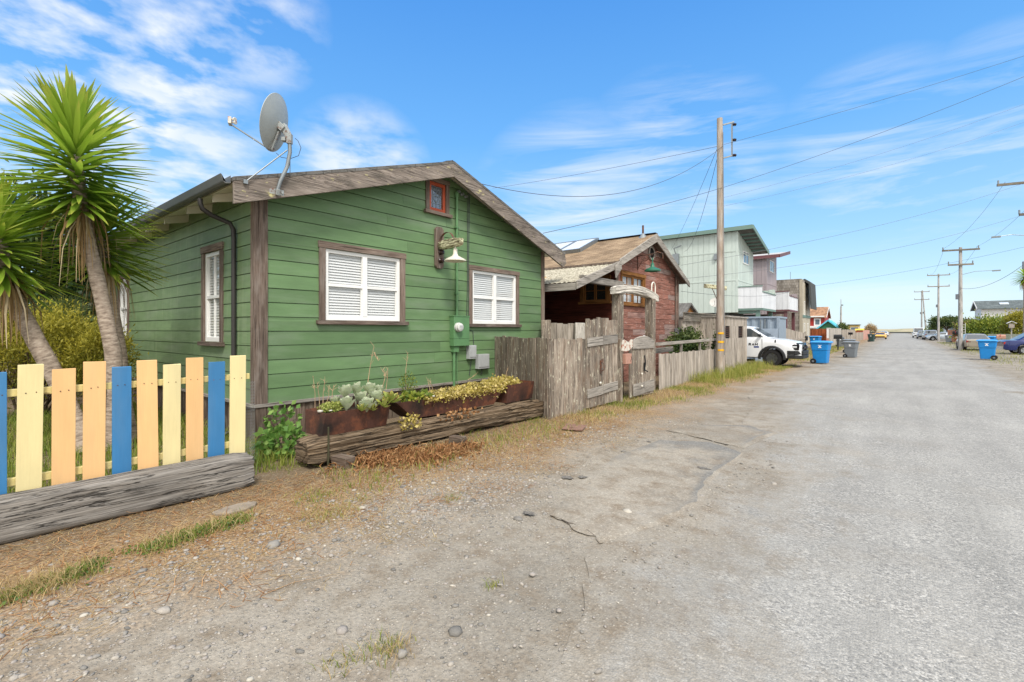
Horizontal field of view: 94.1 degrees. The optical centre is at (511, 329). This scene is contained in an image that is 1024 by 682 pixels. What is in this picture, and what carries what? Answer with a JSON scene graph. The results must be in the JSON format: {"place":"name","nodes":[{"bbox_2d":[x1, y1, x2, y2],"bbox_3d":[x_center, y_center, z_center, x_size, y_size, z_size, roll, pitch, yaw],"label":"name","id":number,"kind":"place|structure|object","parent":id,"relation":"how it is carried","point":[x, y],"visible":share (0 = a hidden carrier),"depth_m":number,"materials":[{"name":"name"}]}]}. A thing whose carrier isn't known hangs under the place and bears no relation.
{"place":"outdoors","nodes":[
{"label":"outdoors","id":0,"kind":"place"},
{"bbox_2d":[7,399,302,492],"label":"yard grass","id":1,"kind":"structure","parent":0,"point":[47,448],"depth_m":6.74,"materials":[{"name":"green plant"}]},
{"bbox_2d":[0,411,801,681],"bbox_3d":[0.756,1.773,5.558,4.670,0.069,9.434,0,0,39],"label":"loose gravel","id":2,"kind":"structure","parent":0,"point":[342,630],"depth_m":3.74,"materials":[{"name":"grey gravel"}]},
{"bbox_2d":[0,333,1023,681],"bbox_3d":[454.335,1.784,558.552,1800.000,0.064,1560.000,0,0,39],"label":"ground","id":3,"kind":"structure","parent":0,"point":[540,651],"depth_m":3.39,"materials":[{"name":"brown soil"}]},
{"bbox_2d":[0,171,92,452],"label":"yucca tree","id":4,"kind":"object","parent":3,"relation":"on","point":[16,289],"visible":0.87,"depth_m":6.82,"materials":[{"name":"green plant"}]},
{"bbox_2d":[0,159,97,388],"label":"dark hedge","id":5,"kind":"object","parent":3,"relation":"on","point":[36,239],"visible":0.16,"depth_m":12.51,"materials":[{"name":"green plant"}]},
{"bbox_2d":[8,294,96,403],"bbox_3d":[-10.637,0.470,11.227,1.678,2.620,2.051,0,0,39],"label":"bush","id":6,"kind":"object","parent":3,"relation":"on","point":[68,305],"visible":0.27,"depth_m":11.09,"materials":[{"name":"green plant"}]},
{"bbox_2d":[0,290,132,414],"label":"heather bush","id":7,"kind":"object","parent":3,"relation":"on","point":[66,326],"visible":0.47,"depth_m":9.41,"materials":[{"name":"green plant"}]},
{"bbox_2d":[0,65,170,450],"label":"yucca tree","id":8,"kind":"object","parent":3,"relation":"on","point":[71,124],"visible":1,"depth_m":6.86,"materials":[{"name":"green plant"}]},
{"bbox_2d":[20,176,172,439],"bbox_3d":[-6.632,-0.358,7.734,1.966,4.387,1.931,0,0,39],"label":"yucca tree","id":9,"kind":"object","parent":3,"relation":"on","point":[113,277],"visible":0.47,"depth_m":7.70,"materials":[{"name":"green plant"}]},
{"bbox_2d":[55,320,148,402],"bbox_3d":[-8.288,0.727,9.646,1.487,2.117,1.587,0,0,39],"label":"heather bush","id":10,"kind":"object","parent":3,"relation":"on","point":[95,344],"visible":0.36,"depth_m":9.30,"materials":[{"name":"green plant"}]},
{"bbox_2d":[0,355,254,494],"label":"picket fence","id":11,"kind":"object","parent":3,"relation":"on","point":[30,391],"visible":0.86,"depth_m":4.81,"materials":[{"name":"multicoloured wood"}]},
{"bbox_2d":[0,452,254,544],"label":"weathered beam","id":12,"kind":"structure","parent":3,"relation":"on","point":[25,514],"depth_m":4.50,"materials":[{"name":"grey wood"}]},
{"bbox_2d":[0,509,259,606],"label":"verge grass","id":13,"kind":"structure","parent":3,"relation":"on","point":[186,537],"depth_m":3.84,"materials":[{"name":"green plant"}]},
{"bbox_2d":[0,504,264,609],"bbox_3d":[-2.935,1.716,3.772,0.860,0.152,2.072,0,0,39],"label":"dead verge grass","id":14,"kind":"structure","parent":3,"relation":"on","point":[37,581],"depth_m":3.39,"materials":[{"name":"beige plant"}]},
{"bbox_2d":[212,501,256,515],"bbox_3d":[-2.718,1.762,4.701,0.212,0.028,0.398,0,0,39],"label":"flat stone","id":15,"kind":"object","parent":3,"relation":"on","point":[241,505],"visible":0.86,"depth_m":4.67,"materials":[{"name":"stone"}]},
{"bbox_2d":[250,419,307,461],"bbox_3d":[-3.277,1.580,6.741,0.699,0.599,0.802,0,0,39],"label":"bramble","id":16,"kind":"object","parent":3,"relation":"on","point":[271,436],"visible":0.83,"depth_m":6.64,"materials":[{"name":"green plant"}]},
{"bbox_2d":[263,400,302,436],"bbox_3d":[-3.395,1.324,7.101,0.576,0.515,0.465,0,0,-32],"label":"bramble","id":17,"kind":"object","parent":16,"relation":"attached to","point":[284,411],"visible":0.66,"depth_m":7.08,"materials":[{"name":"green plant"}]},
{"bbox_2d":[75,160,565,442],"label":"green cottage","id":18,"kind":"structure","parent":3,"relation":"on","point":[329,277],"depth_m":9.18,"materials":[{"name":"paint"}]},
{"bbox_2d":[117,274,129,339],"bbox_3d":[-10.155,-0.591,12.555,1.190,1.756,0.256,0,0,39],"label":"window","id":19,"kind":"structure","parent":18,"relation":"in","point":[126,307],"depth_m":12.62,"materials":[{"name":"white wood"}]},
{"bbox_2d":[197,241,225,346],"bbox_3d":[-5.391,-0.623,8.681,1.105,1.834,0.255,0,0,39],"label":"window","id":20,"kind":"structure","parent":18,"relation":"in","point":[212,266],"depth_m":8.76,"materials":[{"name":"white wood"}]},
{"bbox_2d":[228,93,300,195],"bbox_3d":[-4.004,-2.854,7.565,1.277,1.569,0.828,0,0,39],"label":"satellite dish","id":21,"kind":"object","parent":18,"relation":"attached to","point":[275,134],"visible":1,"depth_m":7.35,"materials":[{"name":"metal"}]},
{"bbox_2d":[316,240,408,324],"bbox_3d":[-2.832,-0.828,9.104,0.257,1.472,1.970,0,0,39],"label":"window","id":22,"kind":"structure","parent":18,"relation":"in","point":[357,288],"depth_m":9.04,"materials":[{"name":"white wood"}]},
{"bbox_2d":[424,179,452,218],"bbox_3d":[-1.678,-2.923,10.522,0.256,0.824,0.787,0,0,39],"label":"attic window","id":23,"kind":"structure","parent":18,"relation":"in","point":[437,192],"depth_m":10.53,"materials":[{"name":"brown wood"}]},
{"bbox_2d":[434,226,465,268],"bbox_3d":[-1.325,-1.800,10.258,0.773,0.914,0.470,0,0,39],"label":"barn lamp","id":24,"kind":"object","parent":18,"relation":"attached to","point":[441,244],"visible":1,"depth_m":10.37,"materials":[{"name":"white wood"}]},
{"bbox_2d":[449,190,473,386],"bbox_3d":[-1.066,-0.873,10.993,0.268,4.666,0.800,0,0,39],"label":"electric meter","id":25,"kind":"object","parent":18,"relation":"attached to","point":[459,330],"visible":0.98,"depth_m":10.86,"materials":[{"name":"green metal"}]},
{"bbox_2d":[466,345,475,375],"bbox_3d":[-0.951,0.722,11.232,0.125,0.717,0.236,0,0,39],"label":"utility box","id":26,"kind":"object","parent":18,"relation":"attached to","point":[470,351],"visible":0.99,"depth_m":11.17,"materials":[{"name":"grey metal"}]},
{"bbox_2d":[475,354,488,374],"bbox_3d":[-0.710,0.837,11.529,0.125,0.499,0.391,0,0,39],"label":"utility box","id":27,"kind":"object","parent":18,"relation":"attached to","point":[481,361],"visible":1,"depth_m":11.44,"materials":[{"name":"grey metal"}]},
{"bbox_2d":[469,264,521,326],"bbox_3d":[-0.461,-0.802,12.019,0.256,1.473,1.995,0,0,39],"label":"window","id":28,"kind":"structure","parent":18,"relation":"in","point":[493,297],"depth_m":11.97,"materials":[{"name":"white wood"}]},
{"bbox_2d":[21,501,631,660],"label":"bigger pebbles","id":29,"kind":"object","parent":3,"relation":"on","point":[455,631],"visible":0.94,"depth_m":2.80,"materials":[{"name":"grey stone"}]},
{"bbox_2d":[331,453,354,469],"bbox_3d":[-2.190,1.711,6.196,0.261,0.150,0.178,0,0,26],"label":"support block","id":30,"kind":"object","parent":3,"relation":"on","point":[341,459],"depth_m":6.13,"materials":[{"name":"brown wood"}]},
{"bbox_2d":[268,493,430,679],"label":"dead tufts","id":31,"kind":"object","parent":3,"relation":"on","point":[368,632],"visible":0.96,"depth_m":2.69,"materials":[{"name":"beige plant"}]},
{"bbox_2d":[0,406,704,681],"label":"straw litter","id":32,"kind":"object","parent":3,"relation":"on","point":[285,494],"visible":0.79,"depth_m":4.21,"materials":[{"name":"brown plant"}]},
{"bbox_2d":[268,461,503,677],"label":"grass tufts","id":33,"kind":"object","parent":3,"relation":"on","point":[369,647],"visible":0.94,"depth_m":4.45,"materials":[{"name":"green plant"}]},
{"bbox_2d":[313,438,499,474],"bbox_3d":[-1.350,1.743,6.760,2.362,0.306,1.806,0,0,-7],"label":"dead leaf heap","id":34,"kind":"object","parent":3,"relation":"on","point":[401,455],"visible":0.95,"depth_m":6.54,"materials":[{"name":"brown plant"}]},
{"bbox_2d":[294,399,543,463],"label":"rotting beam","id":35,"kind":"structure","parent":3,"relation":"on","point":[311,449],"depth_m":7.23,"materials":[{"name":"brown wood"}]},
{"bbox_2d":[305,401,389,436],"bbox_3d":[-2.375,1.272,6.913,0.549,0.315,1.070,0,0,39],"label":"planter trough","id":36,"kind":"object","parent":35,"relation":"on","point":[351,418],"visible":0.68,"depth_m":6.63,"materials":[{"name":"orange metal"}]},
{"bbox_2d":[316,401,343,412],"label":"succulent groundcover","id":37,"kind":"object","parent":36,"relation":"in","point":[335,406],"visible":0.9,"depth_m":6.68,"materials":[{"name":"green plant"}]},
{"bbox_2d":[329,381,384,411],"bbox_3d":[-2.205,0.974,6.937,0.798,0.411,0.581,0,0,-33],"label":"succulent","id":38,"kind":"object","parent":36,"relation":"in","point":[373,391],"visible":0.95,"depth_m":6.93,"materials":[{"name":"green plant"}]},
{"bbox_2d":[357,391,404,410],"bbox_3d":[-1.883,1.032,6.872,0.405,0.262,0.720,0,0,39],"label":"aloe plant","id":39,"kind":"object","parent":36,"relation":"in","point":[391,396],"visible":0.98,"depth_m":6.92,"materials":[{"name":"green plant"}]},
{"bbox_2d":[312,344,508,406],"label":"dead flower stalks","id":40,"kind":"object","parent":36,"relation":"in","point":[368,378],"visible":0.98,"depth_m":7.20,"materials":[{"name":"plant"}]},
{"bbox_2d":[398,411,421,430],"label":"creeping plant","id":41,"kind":"object","parent":35,"relation":"hanging from","point":[409,421],"visible":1,"depth_m":7.09,"materials":[{"name":"yellow plant"}]},
{"bbox_2d":[380,389,501,418],"bbox_3d":[-1.138,1.247,8.299,0.520,0.295,2.519,0,0,39],"label":"planter trough","id":42,"kind":"object","parent":35,"relation":"on","point":[403,409],"visible":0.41,"depth_m":7.87,"materials":[{"name":"orange metal"}]},
{"bbox_2d":[399,370,417,391],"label":"green herb","id":43,"kind":"object","parent":42,"relation":"in","point":[407,387],"visible":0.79,"depth_m":7.73,"materials":[{"name":"green plant"}]},
{"bbox_2d":[399,388,433,403],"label":"strawberry plant","id":44,"kind":"object","parent":42,"relation":"in","point":[408,393],"visible":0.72,"depth_m":7.54,"materials":[{"name":"green plant"}]},
{"bbox_2d":[396,373,521,408],"bbox_3d":[-0.858,1.080,8.601,0.658,0.456,2.801,0,0,39],"label":"trailing plant","id":45,"kind":"object","parent":42,"relation":"in","point":[497,383],"visible":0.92,"depth_m":8.54,"materials":[{"name":"yellow plant"}]},
{"bbox_2d":[437,406,482,421],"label":"creeping plant","id":46,"kind":"object","parent":35,"relation":"hanging from","point":[460,409],"visible":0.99,"depth_m":7.95,"materials":[{"name":"plant"}]},
{"bbox_2d":[495,380,533,402],"bbox_3d":[0.009,1.230,9.583,0.479,0.360,0.840,0,0,39],"label":"planter trough","id":47,"kind":"object","parent":35,"relation":"on","point":[523,390],"visible":0.63,"depth_m":9.36,"materials":[{"name":"orange metal"}]},
{"bbox_2d":[449,435,466,445],"bbox_3d":[-0.842,1.712,7.373,0.243,0.144,0.173,0,0,26],"label":"support block","id":48,"kind":"object","parent":3,"relation":"on","point":[456,439],"depth_m":7.32,"materials":[{"name":"brown wood"}]},
{"bbox_2d":[495,336,547,418],"bbox_3d":[0.166,0.961,10.760,0.090,1.644,2.683,0,0,-25],"label":"plank fence","id":49,"kind":"object","parent":3,"relation":"on","point":[522,358],"visible":0.66,"depth_m":10.39,"materials":[{"name":"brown wood"}]},
{"bbox_2d":[541,320,550,338],"bbox_3d":[0.939,0.757,13.198,0.266,2.056,0.226,0,0,1],"label":"fence post","id":50,"kind":"object","parent":3,"relation":"on","point":[545,328],"visible":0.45,"depth_m":13.09,"materials":[{"name":"brown wood"}]},
{"bbox_2d":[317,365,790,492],"bbox_3d":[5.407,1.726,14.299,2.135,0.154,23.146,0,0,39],"label":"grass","id":51,"kind":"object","parent":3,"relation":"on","point":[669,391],"visible":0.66,"depth_m":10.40,"materials":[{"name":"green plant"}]},
{"bbox_2d":[551,323,573,339],"bbox_3d":[1.626,0.793,13.403,1.118,1.981,0.033,0,0,21],"label":"plank fence","id":52,"kind":"object","parent":3,"relation":"on","point":[562,330],"visible":0.2,"depth_m":13.47,"materials":[{"name":"grey wood"}]},
{"bbox_2d":[544,338,585,418],"bbox_3d":[1.127,0.987,10.021,1.244,1.632,0.158,0,0,-45],"label":"plank fence","id":53,"kind":"object","parent":3,"relation":"on","point":[566,375],"visible":0.76,"depth_m":9.90,"materials":[{"name":"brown wood"}]},
{"bbox_2d":[562,423,586,430],"bbox_3d":[1.130,1.759,8.617,0.361,0.018,0.502,0,0,19],"label":"rusty plate","id":54,"kind":"object","parent":3,"relation":"on","point":[577,428],"visible":0.96,"depth_m":8.55,"materials":[{"name":"metal"}]},
{"bbox_2d":[574,323,584,338],"bbox_3d":[1.870,0.795,13.201,0.263,1.978,0.228,0,0,1],"label":"fence post","id":55,"kind":"object","parent":3,"relation":"on","point":[579,330],"visible":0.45,"depth_m":13.09,"materials":[{"name":"wood"}]},
{"bbox_2d":[585,317,622,407],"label":"plank gate","id":56,"kind":"structure","parent":3,"relation":"on","point":[604,368],"depth_m":10.99,"materials":[{"name":"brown wood"}]},
{"bbox_2d":[621,339,632,350],"bbox_3d":[2.861,0.387,11.849,0.015,0.290,0.560,0,0,42],"label":"enamel sign scrap","id":57,"kind":"object","parent":56,"relation":"attached to","point":[626,346],"visible":1,"depth_m":11.81,"materials":[{"name":"metal"}]},
{"bbox_2d":[623,353,631,363],"bbox_3d":[2.853,0.718,11.812,0.111,0.250,0.300,0,0,42],"label":"letter box","id":58,"kind":"object","parent":56,"relation":"attached to","point":[627,358],"visible":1,"depth_m":11.73,"materials":[{"name":"pink metal"}]},
{"bbox_2d":[545,225,689,381],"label":"red cottage","id":59,"kind":"structure","parent":3,"relation":"on","point":[585,278],"depth_m":17.01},
{"bbox_2d":[578,274,611,304],"bbox_3d":[2.866,-1.365,16.318,1.270,0.971,0.256,0,0,39],"label":"window","id":60,"kind":"structure","parent":59,"relation":"in","point":[589,293],"depth_m":16.27,"materials":[{"name":"brown wood"}]},
{"bbox_2d":[620,270,645,306],"bbox_3d":[4.237,-1.411,16.829,0.256,1.183,2.066,0,0,39],"label":"window","id":61,"kind":"structure","parent":59,"relation":"in","point":[629,278],"depth_m":16.85,"materials":[{"name":"brown wood"}]},
{"bbox_2d":[637,251,662,271],"bbox_3d":[4.629,-2.334,16.480,0.555,0.682,1.068,0,0,-40],"label":"gooseneck lamp","id":62,"kind":"object","parent":59,"relation":"attached to","point":[652,268],"visible":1,"depth_m":16.26,"materials":[{"name":"green metal"}]},
{"bbox_2d":[610,285,658,396],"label":"gate arch","id":63,"kind":"structure","parent":3,"relation":"on","point":[648,295],"depth_m":13.16,"materials":[{"name":"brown wood"}]},
{"bbox_2d":[629,336,654,397],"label":"arched gate","id":64,"kind":"structure","parent":3,"relation":"on","point":[641,371],"depth_m":12.61,"materials":[{"name":"grey wood"}]},
{"bbox_2d":[656,338,715,389],"bbox_3d":[6.144,1.063,16.590,0.293,1.442,6.706,0,0,37],"label":"plank fence","id":65,"kind":"object","parent":3,"relation":"on","point":[674,367],"visible":0.77,"depth_m":15.63,"materials":[{"name":"grey wood"}]},
{"bbox_2d":[663,326,708,353],"bbox_3d":[6.983,0.782,18.750,1.026,2.025,4.340,0,0,39],"label":"ivy hedge","id":66,"kind":"object","parent":3,"relation":"on","point":[687,334],"visible":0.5,"depth_m":18.18,"materials":[{"name":"green plant"}]},
{"bbox_2d":[679,303,697,315],"bbox_3d":[7.761,0.205,25.552,3.794,3.150,3.600,0,0,39],"label":"lean to shed","id":67,"kind":"object","parent":3,"relation":"on","point":[686,307],"visible":0.08,"depth_m":24.19,"materials":[{"name":"wood"}]},
{"bbox_2d":[682,312,715,331],"bbox_3d":[8.605,0.529,21.361,0.178,2.509,4.809,0,0,41],"label":"tall board fence","id":68,"kind":"object","parent":3,"relation":"on","point":[695,318],"visible":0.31,"depth_m":20.34,"materials":[{"name":"wood"}]},
{"bbox_2d":[679,315,748,369],"bbox_3d":[9.325,0.585,22.526,2.560,2.390,3.689,0,0,39],"label":"plank enclosure","id":69,"kind":"object","parent":3,"relation":"on","point":[735,338],"visible":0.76,"depth_m":21.14,"materials":[{"name":"grey wood"}]},
{"bbox_2d":[659,224,775,316],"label":"townhouse","id":70,"kind":"structure","parent":3,"relation":"on","point":[745,296],"depth_m":37.31,"materials":[{"name":"green paint"}]},
{"bbox_2d":[704,117,736,373],"bbox_3d":[8.496,-3.191,19.241,1.067,10.141,1.565,0,0,-3],"label":"utility pole","id":71,"kind":"object","parent":3,"relation":"on","point":[720,287],"visible":0.96,"depth_m":18.55,"materials":[{"name":"brown wood"}]},
{"bbox_2d":[483,148,719,196],"bbox_3d":[3.763,-5.266,14.780,11.766,3.835,0.014,0,0,-40],"label":"overhead wire","id":72,"kind":"object","parent":71,"relation":"attached to","point":[597,195],"visible":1,"depth_m":13.25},
{"bbox_2d":[726,77,1021,186],"bbox_3d":[13.232,-7.235,17.292,10.298,3.387,0.012,0,0,15],"label":"overhead wire","id":73,"kind":"object","parent":71,"relation":"attached to","point":[873,135],"visible":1,"depth_m":17.30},
{"bbox_2d":[727,56,1021,143],"bbox_3d":[14.370,-8.966,18.292,12.258,3.512,0.011,0,0,3],"label":"overhead wire","id":74,"kind":"object","parent":71,"relation":"attached to","point":[876,101],"visible":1,"depth_m":18.31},
{"bbox_2d":[686,359,774,384],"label":"grass","id":75,"kind":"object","parent":3,"relation":"on","point":[751,367],"visible":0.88,"depth_m":17.95,"materials":[{"name":"green plant"}]},
{"bbox_2d":[747,316,786,361],"bbox_3d":[13.004,0.519,29.000,6.167,2.523,2.695,0,0,39],"label":"shipping container","id":76,"kind":"object","parent":3,"relation":"on","point":[774,326],"visible":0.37,"depth_m":26.67,"materials":[{"name":"metal"}]},
{"bbox_2d":[743,251,797,330],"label":"townhouse","id":77,"kind":"structure","parent":3,"relation":"on","point":[785,301],"depth_m":44.11,"materials":[{"name":"paint"}]},
{"bbox_2d":[747,326,808,365],"bbox_3d":[11.772,0.795,24.662,6.020,1.970,2.360,0,0,39],"label":"pickup truck","id":78,"kind":"object","parent":3,"relation":"on","point":[763,344],"visible":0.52,"depth_m":22.92,"materials":[{"name":"white metal"}]},
{"bbox_2d":[786,328,805,341],"bbox_3d":[18.153,0.801,30.764,0.150,1.966,10.205,0,0,39],"label":"plank fence","id":79,"kind":"object","parent":3,"relation":"on","point":[794,335],"visible":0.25,"depth_m":31.15,"materials":[{"name":"wood"}]},
{"bbox_2d":[810,329,826,340],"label":"brown plank gate","id":80,"kind":"structure","parent":3,"relation":"on","point":[819,332],"depth_m":73.99,"materials":[{"name":"brown wood"}]},
{"bbox_2d":[808,341,832,363],"bbox_3d":[16.160,1.179,24.990,0.837,1.202,1.011,0,0,-45],"label":"wheeled bin","id":81,"kind":"object","parent":3,"relation":"on","point":[820,351],"visible":1,"depth_m":24.73,"materials":[{"name":"blue plastic"}]},
{"bbox_2d":[829,328,840,345],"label":"plank fence","id":82,"kind":"object","parent":3,"relation":"on","point":[834,331],"visible":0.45,"depth_m":53.07,"materials":[{"name":"wood"}]},
{"bbox_2d":[841,329,854,338],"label":"plank fence","id":83,"kind":"object","parent":3,"relation":"on","point":[844,333],"visible":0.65,"depth_m":64.19,"materials":[{"name":"wood"}]},
{"bbox_2d":[749,342,1023,369],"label":"verge grass","id":84,"kind":"structure","parent":3,"relation":"on","point":[835,349],"depth_m":34.53,"materials":[{"name":"plant"}]},
{"bbox_2d":[927,273,949,340],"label":"utility pole","id":85,"kind":"object","parent":3,"relation":"on","point":[938,312],"visible":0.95,"depth_m":77.08,"materials":[{"name":"brown wood"}]},
{"bbox_2d":[925,332,957,340],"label":"hatchback","id":86,"kind":"object","parent":3,"relation":"on","point":[934,337],"visible":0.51,"depth_m":77.76,"materials":[{"name":"silver metal"}]},
{"bbox_2d":[925,315,969,331],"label":"tree","id":87,"kind":"object","parent":3,"relation":"on","point":[946,321],"visible":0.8,"depth_m":87.49,"materials":[{"name":"green plant"}]},
{"bbox_2d":[942,245,1000,349],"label":"utility pole","id":88,"kind":"object","parent":3,"relation":"on","point":[959,296],"visible":0.96,"depth_m":41.31,"materials":[{"name":"brown wood"}]},
{"bbox_2d":[956,334,989,349],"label":"sedan","id":89,"kind":"object","parent":3,"relation":"on","point":[969,340],"visible":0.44,"depth_m":40.91,"materials":[{"name":"grey metal"}]},
{"bbox_2d":[948,308,1017,338],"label":"garden bush","id":90,"kind":"object","parent":3,"relation":"on","point":[987,325],"visible":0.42,"depth_m":57.79,"materials":[{"name":"green plant"}]},
{"bbox_2d":[976,339,999,359],"bbox_3d":[28.230,1.179,28.284,0.837,1.202,1.011,0,0,-43],"label":"wheeled bin","id":91,"kind":"object","parent":3,"relation":"on","point":[987,348],"visible":0.98,"depth_m":28.07,"materials":[{"name":"blue plastic"}]},
{"bbox_2d":[996,333,1023,354],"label":"sedan","id":92,"kind":"object","parent":3,"relation":"on","point":[1015,345],"visible":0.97,"depth_m":34.32,"materials":[{"name":"blue metal"}]},
{"bbox_2d":[997,308,1022,333],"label":"garden bush","id":93,"kind":"object","parent":3,"relation":"on","point":[1016,317],"visible":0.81,"depth_m":50.03,"materials":[{"name":"green plant"}]},
{"bbox_2d":[997,180,1023,268],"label":"utility pole","id":94,"kind":"object","parent":3,"relation":"on","point":[1012,183],"visible":0.98,"depth_m":28.75,"materials":[{"name":"brown wood"}]},
{"bbox_2d":[685,184,1020,264],"bbox_3d":[18.991,-5.778,24.070,25.782,6.284,0.012,0,0,-21],"label":"overhead wire","id":95,"kind":"object","parent":94,"relation":"attached to","point":[845,233],"visible":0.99,"depth_m":22.89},
{"bbox_2d":[684,215,1021,278],"bbox_3d":[19.065,-4.561,24.160,25.581,4.918,0.012,0,0,-20],"label":"overhead wire","id":96,"kind":"object","parent":94,"relation":"attached to","point":[845,257],"visible":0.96,"depth_m":22.87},
{"bbox_2d":[1010,267,1023,332],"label":"yucca tree","id":97,"kind":"object","parent":3,"relation":"on","point":[1022,280],"visible":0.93,"depth_m":36.05,"materials":[{"name":"green plant"}]},
{"bbox_2d":[0,0,1023,328],"label":"sky","id":98,"kind":"structure","parent":0,"point":[510,92],"materials":[{"name":"blue"}]},
{"bbox_2d":[312,365,791,493],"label":"fence verge grass","id":99,"kind":"structure","parent":0,"point":[695,389],"depth_m":9.86,"materials":[{"name":"green plant"}]},
{"bbox_2d":[542,333,1023,681],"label":"road","id":100,"kind":"structure","parent":0,"point":[889,506],"depth_m":3.82,"materials":[{"name":"grey asphalt"}]},
{"bbox_2d":[551,439,743,542],"bbox_3d":[1.783,1.770,5.896,1.625,0.014,4.324,0,0,39],"label":"road patch","id":101,"kind":"object","parent":100,"relation":"on","point":[654,487],"visible":1,"depth_m":5.33,"materials":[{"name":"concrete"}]},
{"bbox_2d":[523,441,710,514],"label":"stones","id":102,"kind":"object","parent":101,"relation":"on","point":[531,513],"visible":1,"depth_m":5.67,"materials":[{"name":"stone"}]},
{"bbox_2d":[667,425,777,448],"bbox_3d":[3.806,1.766,8.227,1.696,0.014,1.588,0,0,-30],"label":"road patch","id":103,"kind":"object","parent":100,"relation":"on","point":[743,436],"visible":1,"depth_m":8.09,"materials":[{"name":"grey asphalt"}]},
{"bbox_2d":[841,341,859,357],"bbox_3d":[21.537,1.253,30.340,0.733,1.053,0.886,0,0,-41],"label":"wheeled bin","id":104,"kind":"object","parent":100,"relation":"on","point":[850,348],"visible":1,"depth_m":30.12,"materials":[{"name":"grey plastic"}]},
{"bbox_2d":[772,272,816,346],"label":"shingle house","id":105,"kind":"structure","parent":0,"point":[804,290],"depth_m":48.06,"materials":[{"name":"grey wood"}]},
{"bbox_2d":[810,307,830,328],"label":"house","id":106,"kind":"structure","parent":0,"point":[820,316],"depth_m":91.53,"materials":[{"name":"red paint"}]},
{"bbox_2d":[816,320,838,328],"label":"shed","id":107,"kind":"structure","parent":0,"point":[828,324],"depth_m":83.16,"materials":[{"name":"teal"}]},
{"bbox_2d":[873,328,912,331],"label":"dune","id":108,"kind":"structure","parent":0,"point":[898,330],"depth_m":264.20,"materials":[{"name":"sand"}]},
{"bbox_2d":[970,300,1022,330],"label":"house","id":109,"kind":"structure","parent":0,"point":[992,307],"depth_m":73.37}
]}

